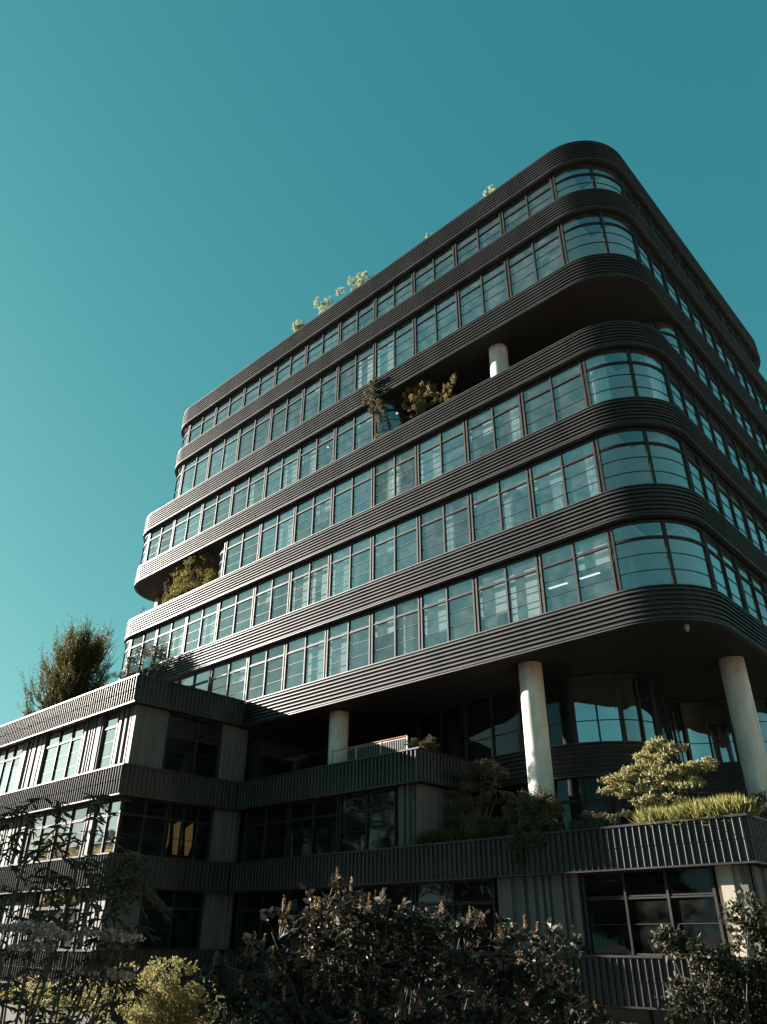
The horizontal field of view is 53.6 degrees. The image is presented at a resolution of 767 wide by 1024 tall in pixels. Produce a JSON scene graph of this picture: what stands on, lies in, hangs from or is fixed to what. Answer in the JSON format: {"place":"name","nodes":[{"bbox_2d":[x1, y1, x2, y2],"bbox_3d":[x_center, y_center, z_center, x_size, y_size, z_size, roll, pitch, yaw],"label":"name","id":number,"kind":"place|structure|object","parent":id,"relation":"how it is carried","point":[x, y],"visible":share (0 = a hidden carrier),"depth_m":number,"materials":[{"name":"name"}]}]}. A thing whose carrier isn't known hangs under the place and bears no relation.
{"place":"outdoors","nodes":[
{"label":"outdoors","id":0,"kind":"place"},
{"bbox_2d":[0,0,766,725],"label":"sky","id":1,"kind":"structure","parent":0,"point":[182,182],"materials":[{"name":"teal"}]},
{"bbox_3d":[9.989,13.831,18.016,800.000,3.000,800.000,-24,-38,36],"label":"ground","id":2,"kind":"structure","parent":0,"visible":0},
{"bbox_2d":[0,961,140,1023],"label":"fine leaved shrub","id":3,"kind":"object","parent":2,"relation":"on","point":[93,993],"visible":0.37,"depth_m":9.96,"materials":[{"name":"green plant"}]},
{"bbox_2d":[0,793,173,1023],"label":"elder shrub","id":4,"kind":"object","parent":2,"relation":"on","point":[103,971],"visible":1,"depth_m":4.33,"materials":[{"name":"green plant"}]},
{"bbox_2d":[0,673,327,1023],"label":"wing building","id":5,"kind":"structure","parent":2,"relation":"on","point":[149,767],"depth_m":35.19,"materials":[{"name":"grey metal"}]},
{"bbox_2d":[0,743,24,793],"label":"window","id":6,"kind":"structure","parent":5,"relation":"in","point":[10,758],"depth_m":41.39,"materials":[{"name":"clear glass"}]},
{"bbox_2d":[27,890,68,948],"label":"window","id":7,"kind":"structure","parent":5,"relation":"in","point":[46,907],"depth_m":33.32,"materials":[{"name":"grey glass"}]},
{"bbox_2d":[38,722,85,784],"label":"window","id":8,"kind":"structure","parent":5,"relation":"in","point":[61,757],"depth_m":37.85,"materials":[{"name":"clear glass"}]},
{"bbox_2d":[16,613,123,716],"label":"conifer tree","id":9,"kind":"object","parent":5,"relation":"on","point":[69,677],"visible":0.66,"depth_m":47.16,"materials":[{"name":"green plant"}]},
{"bbox_2d":[88,796,123,854],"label":"window","id":10,"kind":"structure","parent":5,"relation":"in","point":[107,817],"depth_m":32.72,"materials":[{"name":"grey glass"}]},
{"bbox_2d":[96,711,120,769],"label":"window","id":11,"kind":"structure","parent":5,"relation":"in","point":[109,736],"depth_m":35.21,"materials":[{"name":"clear glass"}]},
{"bbox_2d":[115,796,168,855],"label":"window","id":12,"kind":"structure","parent":5,"relation":"in","point":[144,815],"depth_m":32.96,"materials":[{"name":"grey glass"}]},
{"bbox_2d":[112,645,173,679],"bbox_3d":[-12.030,7.852,37.082,4.177,2.278,1.127,-18,-34,29],"label":"tree","id":13,"kind":"object","parent":5,"relation":"on","point":[138,669],"visible":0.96,"depth_m":37.17,"materials":[{"name":"green plant"}]},
{"bbox_2d":[135,889,204,949],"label":"window","id":14,"kind":"structure","parent":5,"relation":"in","point":[174,891],"depth_m":32.44,"materials":[{"name":"grey glass"}]},
{"bbox_2d":[162,803,213,859],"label":"window","id":15,"kind":"structure","parent":5,"relation":"in","point":[182,820],"depth_m":34.32,"materials":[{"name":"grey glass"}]},
{"bbox_2d":[161,712,222,777],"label":"window","id":16,"kind":"structure","parent":5,"relation":"in","point":[197,732],"depth_m":36.15,"materials":[{"name":"grey glass"}]},
{"bbox_2d":[103,956,233,1023],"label":"fine leaved shrub","id":17,"kind":"object","parent":2,"relation":"on","point":[163,1009],"visible":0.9,"depth_m":8.91,"materials":[{"name":"green plant"}]},
{"bbox_2d":[176,867,619,1023],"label":"broadleaf shrub","id":18,"kind":"object","parent":2,"relation":"on","point":[367,1005],"visible":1,"depth_m":5.84,"materials":[{"name":"green plant"}]},
{"bbox_2d":[219,673,766,1023],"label":"podium building","id":19,"kind":"structure","parent":2,"relation":"on","point":[611,894],"depth_m":29.08,"materials":[{"name":"grey metal"}]},
{"bbox_2d":[234,890,288,949],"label":"window","id":20,"kind":"structure","parent":19,"relation":"in","point":[239,909],"depth_m":33.18,"materials":[{"name":"grey glass"}]},
{"bbox_2d":[242,804,289,860],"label":"window","id":21,"kind":"structure","parent":19,"relation":"in","point":[266,823],"depth_m":34.72,"materials":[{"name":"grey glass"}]},
{"bbox_2d":[287,796,339,856],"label":"window","id":22,"kind":"structure","parent":19,"relation":"in","point":[313,817],"depth_m":32.81,"materials":[{"name":"grey glass"}]},
{"bbox_2d":[338,787,397,851],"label":"window","id":23,"kind":"structure","parent":19,"relation":"in","point":[367,810],"depth_m":30.86,"materials":[{"name":"grey glass"}]},
{"bbox_2d":[118,140,766,829],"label":"office tower","id":24,"kind":"structure","parent":19,"relation":"on","point":[538,284],"depth_m":35.95,"materials":[{"name":"grey metal"}]},
{"bbox_2d":[145,519,174,561],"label":"window","id":25,"kind":"structure","parent":24,"relation":"in","point":[157,540],"depth_m":52.58,"materials":[{"name":"grey glass"}]},
{"bbox_2d":[153,615,187,663],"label":"window","id":26,"kind":"structure","parent":24,"relation":"in","point":[180,627],"depth_m":46.38,"materials":[{"name":"grey glass"}]},
{"bbox_2d":[171,503,202,547],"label":"window","id":27,"kind":"structure","parent":24,"relation":"in","point":[187,525],"depth_m":50.32,"materials":[{"name":"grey glass"}]},
{"bbox_2d":[162,551,217,603],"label":"layered conifer","id":28,"kind":"object","parent":24,"relation":"on","point":[181,584],"visible":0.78,"depth_m":48.04,"materials":[{"name":"green plant"}]},
{"bbox_2d":[179,447,210,495],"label":"window","id":29,"kind":"structure","parent":24,"relation":"in","point":[195,471],"depth_m":52.41,"materials":[{"name":"grey glass"}]},
{"bbox_2d":[182,601,219,653],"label":"window","id":30,"kind":"structure","parent":24,"relation":"in","point":[211,617],"depth_m":44.35,"materials":[{"name":"grey glass"}]},
{"bbox_2d":[209,655,248,700],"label":"window","id":31,"kind":"structure","parent":24,"relation":"in","point":[239,673],"depth_m":40.62,"materials":[{"name":"grey glass"}]},
{"bbox_2d":[215,585,255,640],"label":"window","id":32,"kind":"structure","parent":24,"relation":"in","point":[237,603],"depth_m":42.71,"materials":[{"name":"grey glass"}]},
{"bbox_2d":[223,522,260,575],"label":"window","id":33,"kind":"structure","parent":24,"relation":"in","point":[243,538],"depth_m":44.71,"materials":[{"name":"grey glass"}]},
{"bbox_2d":[245,642,285,700],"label":"window","id":34,"kind":"structure","parent":24,"relation":"in","point":[266,660],"depth_m":38.87,"materials":[{"name":"grey glass"}]},
{"bbox_2d":[252,570,290,626],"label":"window","id":35,"kind":"structure","parent":24,"relation":"in","point":[266,592],"depth_m":41.18,"materials":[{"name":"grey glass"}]},
{"bbox_2d":[258,505,295,559],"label":"window","id":36,"kind":"structure","parent":24,"relation":"in","point":[287,522],"depth_m":42.57,"materials":[{"name":"grey glass"}]},
{"bbox_2d":[264,447,299,498],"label":"window","id":37,"kind":"structure","parent":24,"relation":"in","point":[291,466],"depth_m":44.52,"materials":[{"name":"grey glass"}]},
{"bbox_2d":[283,628,326,689],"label":"window","id":38,"kind":"structure","parent":24,"relation":"in","point":[317,643],"depth_m":36.78,"materials":[{"name":"grey glass"}]},
{"bbox_2d":[288,553,329,612],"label":"window","id":39,"kind":"structure","parent":24,"relation":"in","point":[302,594],"depth_m":39.07,"materials":[{"name":"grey glass"}]},
{"bbox_2d":[293,486,332,542],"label":"window","id":40,"kind":"structure","parent":24,"relation":"in","point":[324,504],"depth_m":40.96,"materials":[{"name":"grey glass"}]},
{"bbox_2d":[298,427,335,479],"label":"window","id":41,"kind":"structure","parent":24,"relation":"in","point":[311,452],"depth_m":43.26,"materials":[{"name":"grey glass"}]},
{"bbox_2d":[302,366,337,421],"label":"window","id":42,"kind":"structure","parent":24,"relation":"in","point":[316,389],"depth_m":45.35,"materials":[{"name":"grey glass"}]},
{"bbox_2d":[306,322,339,364],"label":"window","id":43,"kind":"structure","parent":24,"relation":"in","point":[314,346],"depth_m":47.16,"materials":[{"name":"grey glass"}]},
{"bbox_2d":[325,612,371,677],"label":"window","id":44,"kind":"structure","parent":24,"relation":"in","point":[340,639],"depth_m":35.56,"materials":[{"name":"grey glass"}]},
{"bbox_2d":[329,534,372,596],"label":"window","id":45,"kind":"structure","parent":24,"relation":"in","point":[343,560],"depth_m":37.56,"materials":[{"name":"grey glass"}]},
{"bbox_2d":[332,466,372,524],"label":"window","id":46,"kind":"structure","parent":24,"relation":"in","point":[353,486],"depth_m":39.27,"materials":[{"name":"grey glass"}]},
{"bbox_2d":[334,405,374,460],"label":"window","id":47,"kind":"structure","parent":24,"relation":"in","point":[363,420],"depth_m":41.22,"materials":[{"name":"grey glass"}]},
{"bbox_2d":[337,342,374,400],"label":"window","id":48,"kind":"structure","parent":24,"relation":"in","point":[366,361],"depth_m":43.08,"materials":[{"name":"grey glass"}]},
{"bbox_2d":[360,376,387,426],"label":"hanging shrub","id":49,"kind":"object","parent":24,"relation":"hanging from","point":[381,406],"visible":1,"depth_m":40.04,"materials":[{"name":"green plant"}]},
{"bbox_2d":[387,456,400,499],"bbox_3d":[0.532,-1.501,37.617,0.900,2.720,0.100,-24,-38,36],"label":"curtain","id":50,"kind":"object","parent":24,"relation":"hanging from","point":[390,483],"visible":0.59,"depth_m":37.70,"materials":[{"name":"white fabric"}]},
{"bbox_2d":[375,317,414,378],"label":"window","id":51,"kind":"structure","parent":24,"relation":"in","point":[386,349],"depth_m":41.81,"materials":[{"name":"clear glass"}]},
{"bbox_2d":[373,444,417,505],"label":"window","id":52,"kind":"structure","parent":24,"relation":"in","point":[395,465],"depth_m":37.53,"materials":[{"name":"clear glass"}]},
{"bbox_2d":[372,515,419,580],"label":"window","id":53,"kind":"structure","parent":24,"relation":"in","point":[386,543],"depth_m":35.89,"materials":[{"name":"clear glass"}]},
{"bbox_2d":[371,595,420,663],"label":"window","id":54,"kind":"structure","parent":24,"relation":"in","point":[386,621],"depth_m":33.92,"materials":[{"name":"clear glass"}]},
{"bbox_2d":[403,601,413,653],"bbox_3d":[1.087,5.191,33.195,0.500,2.700,0.099,-24,-38,36],"label":"curtain","id":55,"kind":"object","parent":24,"relation":"hanging from","point":[407,622],"visible":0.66,"depth_m":33.22,"materials":[{"name":"white fabric"}]},
{"bbox_2d":[401,380,437,417],"bbox_3d":[1.820,-5.547,38.810,2.155,3.385,1.325,-24,-38,36],"label":"golden tree","id":56,"kind":"object","parent":24,"relation":"on","point":[419,404],"visible":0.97,"depth_m":38.73,"materials":[{"name":"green plant"}]},
{"bbox_2d":[414,290,459,353],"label":"window","id":57,"kind":"structure","parent":24,"relation":"in","point":[434,305],"depth_m":39.85,"materials":[{"name":"clear glass"}]},
{"bbox_2d":[417,419,467,484],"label":"window","id":58,"kind":"structure","parent":24,"relation":"in","point":[431,453],"depth_m":36.04,"materials":[{"name":"clear glass"}]},
{"bbox_2d":[419,492,472,561],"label":"window","id":59,"kind":"structure","parent":24,"relation":"in","point":[467,494],"depth_m":33.78,"materials":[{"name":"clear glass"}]},
{"bbox_2d":[420,576,477,648],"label":"window","id":60,"kind":"structure","parent":24,"relation":"in","point":[437,614],"depth_m":32.15,"materials":[{"name":"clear glass"}]},
{"bbox_2d":[454,211,502,264],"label":"window","id":61,"kind":"structure","parent":24,"relation":"in","point":[476,229],"depth_m":39.93,"materials":[{"name":"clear glass"}]},
{"bbox_2d":[457,259,509,326],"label":"window","id":62,"kind":"structure","parent":24,"relation":"in","point":[480,276],"depth_m":38.09,"materials":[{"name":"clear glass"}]},
{"bbox_2d":[465,391,524,461],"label":"window","id":63,"kind":"structure","parent":24,"relation":"in","point":[484,424],"depth_m":34.36,"materials":[{"name":"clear glass"}]},
{"bbox_2d":[470,467,533,541],"bbox_3d":[4.945,-0.154,31.860,3.000,2.750,0.235,-24,-38,36],"label":"window","id":64,"kind":"structure","parent":24,"relation":"in","point":[516,484],"depth_m":32.17,"materials":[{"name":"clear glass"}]},
{"bbox_2d":[475,554,543,631],"bbox_3d":[4.929,3.338,29.879,3.000,2.720,0.235,-24,-38,36],"label":"window","id":65,"kind":"structure","parent":24,"relation":"in","point":[525,580],"depth_m":29.99,"materials":[{"name":"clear glass"}]},
{"bbox_2d":[501,176,554,233],"bbox_3d":[7.214,-15.141,37.930,2.990,2.190,0.125,-24,-38,36],"label":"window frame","id":66,"kind":"structure","parent":24,"relation":"in","point":[550,178],"depth_m":38.10,"materials":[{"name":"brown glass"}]},
{"bbox_2d":[506,224,565,296],"bbox_3d":[7.198,-11.740,36.001,2.990,3.070,0.125,-24,-38,36],"label":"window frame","id":67,"kind":"structure","parent":24,"relation":"in","point":[531,243],"depth_m":36.26,"materials":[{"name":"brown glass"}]},
{"bbox_2d":[520,360,588,435],"bbox_3d":[7.165,-4.656,31.981,2.990,2.740,0.125,-24,-38,36],"label":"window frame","id":68,"kind":"structure","parent":24,"relation":"in","point":[579,362],"depth_m":32.19,"materials":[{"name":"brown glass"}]},
{"bbox_2d":[529,438,602,517],"bbox_3d":[7.187,-1.170,30.050,2.990,2.750,0.235,-24,-38,36],"label":"window","id":69,"kind":"structure","parent":24,"relation":"in","point":[550,474],"depth_m":30.60,"materials":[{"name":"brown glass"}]},
{"bbox_2d":[538,529,618,612],"bbox_3d":[7.170,2.322,28.069,2.990,2.720,0.235,-24,-38,36],"label":"window","id":70,"kind":"structure","parent":24,"relation":"in","point":[595,552],"depth_m":28.12,"materials":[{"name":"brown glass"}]},
{"bbox_2d":[552,164,625,198],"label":"window","id":71,"kind":"structure","parent":24,"relation":"in","point":[617,180],"depth_m":36.93,"materials":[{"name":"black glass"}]},
{"bbox_2d":[583,443,598,496],"bbox_3d":[8.111,-1.478,29.519,0.400,2.730,0.100,-24,-38,36],"label":"curtain","id":72,"kind":"object","parent":24,"relation":"hanging from","point":[591,474],"visible":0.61,"depth_m":29.56,"materials":[{"name":"white fabric"}]},
{"bbox_2d":[587,355,611,403],"bbox_3d":[8.832,-5.266,31.015,0.725,2.720,0.120,-15,-33,25],"label":"curtain","id":73,"kind":"object","parent":24,"relation":"hanging from","point":[600,384],"visible":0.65,"depth_m":31.07,"materials":[{"name":"white fabric"}]},
{"bbox_2d":[560,212,640,263],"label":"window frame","id":74,"kind":"structure","parent":24,"relation":"in","point":[629,228],"depth_m":35.05,"materials":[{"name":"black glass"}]},
{"bbox_2d":[582,349,672,405],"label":"window frame","id":75,"kind":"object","parent":24,"relation":"in","point":[661,367],"depth_m":30.97,"materials":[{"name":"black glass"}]},
{"bbox_2d":[595,428,692,491],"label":"window","id":76,"kind":"structure","parent":24,"relation":"in","point":[681,449],"depth_m":29.00,"materials":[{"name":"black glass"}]},
{"bbox_2d":[633,227,668,293],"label":"window","id":77,"kind":"structure","parent":24,"relation":"in","point":[647,257],"depth_m":36.49,"materials":[{"name":"blue glass"}]},
{"bbox_2d":[609,519,715,590],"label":"window","id":78,"kind":"structure","parent":24,"relation":"in","point":[701,542],"depth_m":27.00,"materials":[{"name":"black metal"}]},
{"bbox_2d":[662,264,695,327],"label":"window","id":79,"kind":"structure","parent":24,"relation":"in","point":[676,293],"depth_m":38.46,"materials":[{"name":"blue glass"}]},
{"bbox_2d":[664,362,703,433],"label":"window","id":80,"kind":"structure","parent":24,"relation":"in","point":[682,397],"depth_m":32.39,"materials":[{"name":"blue glass"}]},
{"bbox_2d":[678,330,712,391],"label":"window","id":81,"kind":"structure","parent":24,"relation":"in","point":[691,356],"depth_m":36.30,"materials":[{"name":"blue glass"}]},
{"bbox_2d":[682,440,723,515],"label":"window","id":82,"kind":"structure","parent":24,"relation":"in","point":[703,480],"depth_m":30.39,"materials":[{"name":"blue glass"}]},
{"bbox_2d":[688,298,718,355],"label":"window","id":83,"kind":"structure","parent":24,"relation":"in","point":[701,325],"depth_m":40.41,"materials":[{"name":"blue glass"}]},
{"bbox_2d":[695,396,730,461],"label":"window","id":84,"kind":"structure","parent":24,"relation":"in","point":[712,429],"depth_m":34.37,"materials":[{"name":"blue glass"}]},
{"bbox_2d":[705,362,736,419],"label":"window","id":85,"kind":"structure","parent":24,"relation":"in","point":[721,392],"depth_m":38.31,"materials":[{"name":"blue glass"}]},
{"bbox_2d":[703,531,747,610],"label":"window","id":86,"kind":"structure","parent":24,"relation":"in","point":[723,565],"depth_m":28.38,"materials":[{"name":"blue glass"}]},
{"bbox_2d":[711,327,740,383],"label":"window","id":87,"kind":"structure","parent":24,"relation":"in","point":[725,355],"depth_m":42.36,"materials":[{"name":"blue glass"}]},
{"bbox_2d":[713,471,752,542],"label":"window","id":88,"kind":"structure","parent":24,"relation":"in","point":[732,506],"depth_m":32.37,"materials":[{"name":"blue glass"}]},
{"bbox_2d":[722,426,755,487],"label":"window","id":89,"kind":"structure","parent":24,"relation":"in","point":[738,457],"depth_m":36.32,"materials":[{"name":"blue glass"}]},
{"bbox_2d":[729,391,757,443],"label":"window","id":90,"kind":"structure","parent":24,"relation":"in","point":[742,416],"depth_m":40.24,"materials":[{"name":"blue glass"}]},
{"bbox_2d":[735,558,766,625],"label":"window","id":91,"kind":"structure","parent":24,"relation":"in","point":[753,588],"depth_m":30.23,"materials":[{"name":"blue glass"}]},
{"bbox_2d":[741,499,766,554],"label":"window","id":92,"kind":"structure","parent":24,"relation":"in","point":[757,527],"depth_m":34.16,"materials":[{"name":"blue glass"}]},
{"bbox_2d":[418,702,466,758],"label":"window","id":93,"kind":"structure","parent":19,"relation":"in","point":[440,711],"depth_m":34.36,"materials":[{"name":"black metal"}]},
{"bbox_2d":[414,878,498,952],"bbox_3d":[2.481,14.125,26.529,3.600,2.230,0.125,-24,-38,36],"label":"window","id":94,"kind":"structure","parent":19,"relation":"in","point":[494,901],"depth_m":26.50,"materials":[{"name":"black metal"}]},
{"bbox_2d":[411,820,508,857],"bbox_3d":[2.924,11.972,27.504,5.048,1.263,2.245,-24,-38,36],"label":"grass clump","id":95,"kind":"object","parent":19,"relation":"on","point":[478,832],"visible":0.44,"depth_m":27.30,"materials":[{"name":"green plant"}]},
{"bbox_2d":[440,758,513,832],"bbox_3d":[3.339,11.582,29.542,4.208,3.581,1.688,-24,-38,36],"label":"layered tree","id":96,"kind":"object","parent":19,"relation":"on","point":[480,789],"visible":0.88,"depth_m":29.50,"materials":[{"name":"green plant"}]},
{"bbox_2d":[464,686,523,759],"bbox_3d":[4.601,8.989,31.938,0.157,2.680,3.220,22,-36,-33],"label":"window","id":97,"kind":"structure","parent":19,"relation":"in","point":[491,717],"depth_m":32.11,"materials":[{"name":"black metal"}]},
{"bbox_2d":[501,784,566,868],"bbox_3d":[5.083,10.588,25.604,2.525,2.652,1.368,-24,-38,36],"label":"round shrub","id":98,"kind":"object","parent":19,"relation":"on","point":[542,808],"visible":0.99,"depth_m":25.42,"materials":[{"name":"green plant"}]},
{"bbox_2d":[518,676,575,749],"bbox_3d":[6.502,8.062,30.289,2.196,2.680,0.187,-19,-35,30],"label":"window","id":99,"kind":"structure","parent":19,"relation":"in","point":[567,678],"depth_m":30.21,"materials":[{"name":"black metal"}]},
{"bbox_2d":[568,673,624,744],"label":"window","id":100,"kind":"structure","parent":19,"relation":"in","point":[597,716],"depth_m":29.54,"materials":[{"name":"blue glass"}]},
{"bbox_2d":[616,673,659,741],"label":"window","id":101,"kind":"structure","parent":19,"relation":"in","point":[638,713],"depth_m":29.57,"materials":[{"name":"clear glass"}]},
{"bbox_2d":[581,866,728,956],"bbox_3d":[7.793,11.717,22.240,4.180,2.230,0.125,-24,-38,36],"label":"window","id":102,"kind":"structure","parent":19,"relation":"in","point":[715,894],"depth_m":22.31,"materials":[{"name":"black metal"}]},
{"bbox_2d":[596,735,719,810],"bbox_3d":[8.846,8.869,24.338,4.072,3.223,1.477,-24,-38,36],"label":"maple tree","id":103,"kind":"object","parent":19,"relation":"on","point":[659,757],"visible":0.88,"depth_m":24.35,"materials":[{"name":"green plant"}]},
{"bbox_2d":[626,801,691,827],"bbox_3d":[8.519,9.248,22.839,2.500,0.964,1.771,-24,-38,36],"label":"grass clump","id":104,"kind":"object","parent":19,"relation":"on","point":[651,815],"visible":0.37,"depth_m":22.74,"materials":[{"name":"green plant"}]},
{"bbox_2d":[649,678,670,743],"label":"window","id":105,"kind":"structure","parent":19,"relation":"in","point":[659,706],"depth_m":30.35,"materials":[{"name":"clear glass"}]},
{"bbox_2d":[663,696,691,761],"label":"window","id":106,"kind":"structure","parent":19,"relation":"in","point":[675,719],"depth_m":32.71,"materials":[{"name":"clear glass"}]},
{"bbox_2d":[680,699,739,762],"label":"window","id":107,"kind":"structure","parent":19,"relation":"in","point":[708,726],"depth_m":32.78,"materials":[{"name":"blue glass"}]},
{"bbox_2d":[672,793,766,825],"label":"grass clump","id":108,"kind":"object","parent":19,"relation":"on","point":[721,805],"visible":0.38,"depth_m":21.70,"materials":[{"name":"green plant"}]},
{"bbox_2d":[726,699,766,759],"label":"window","id":109,"kind":"structure","parent":19,"relation":"in","point":[761,705],"depth_m":32.82,"materials":[{"name":"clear glass"}]},
{"bbox_2d":[644,883,766,1023],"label":"glossy shrub","id":110,"kind":"object","parent":2,"relation":"on","point":[734,991],"visible":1,"depth_m":4.98,"materials":[{"name":"green plant"}]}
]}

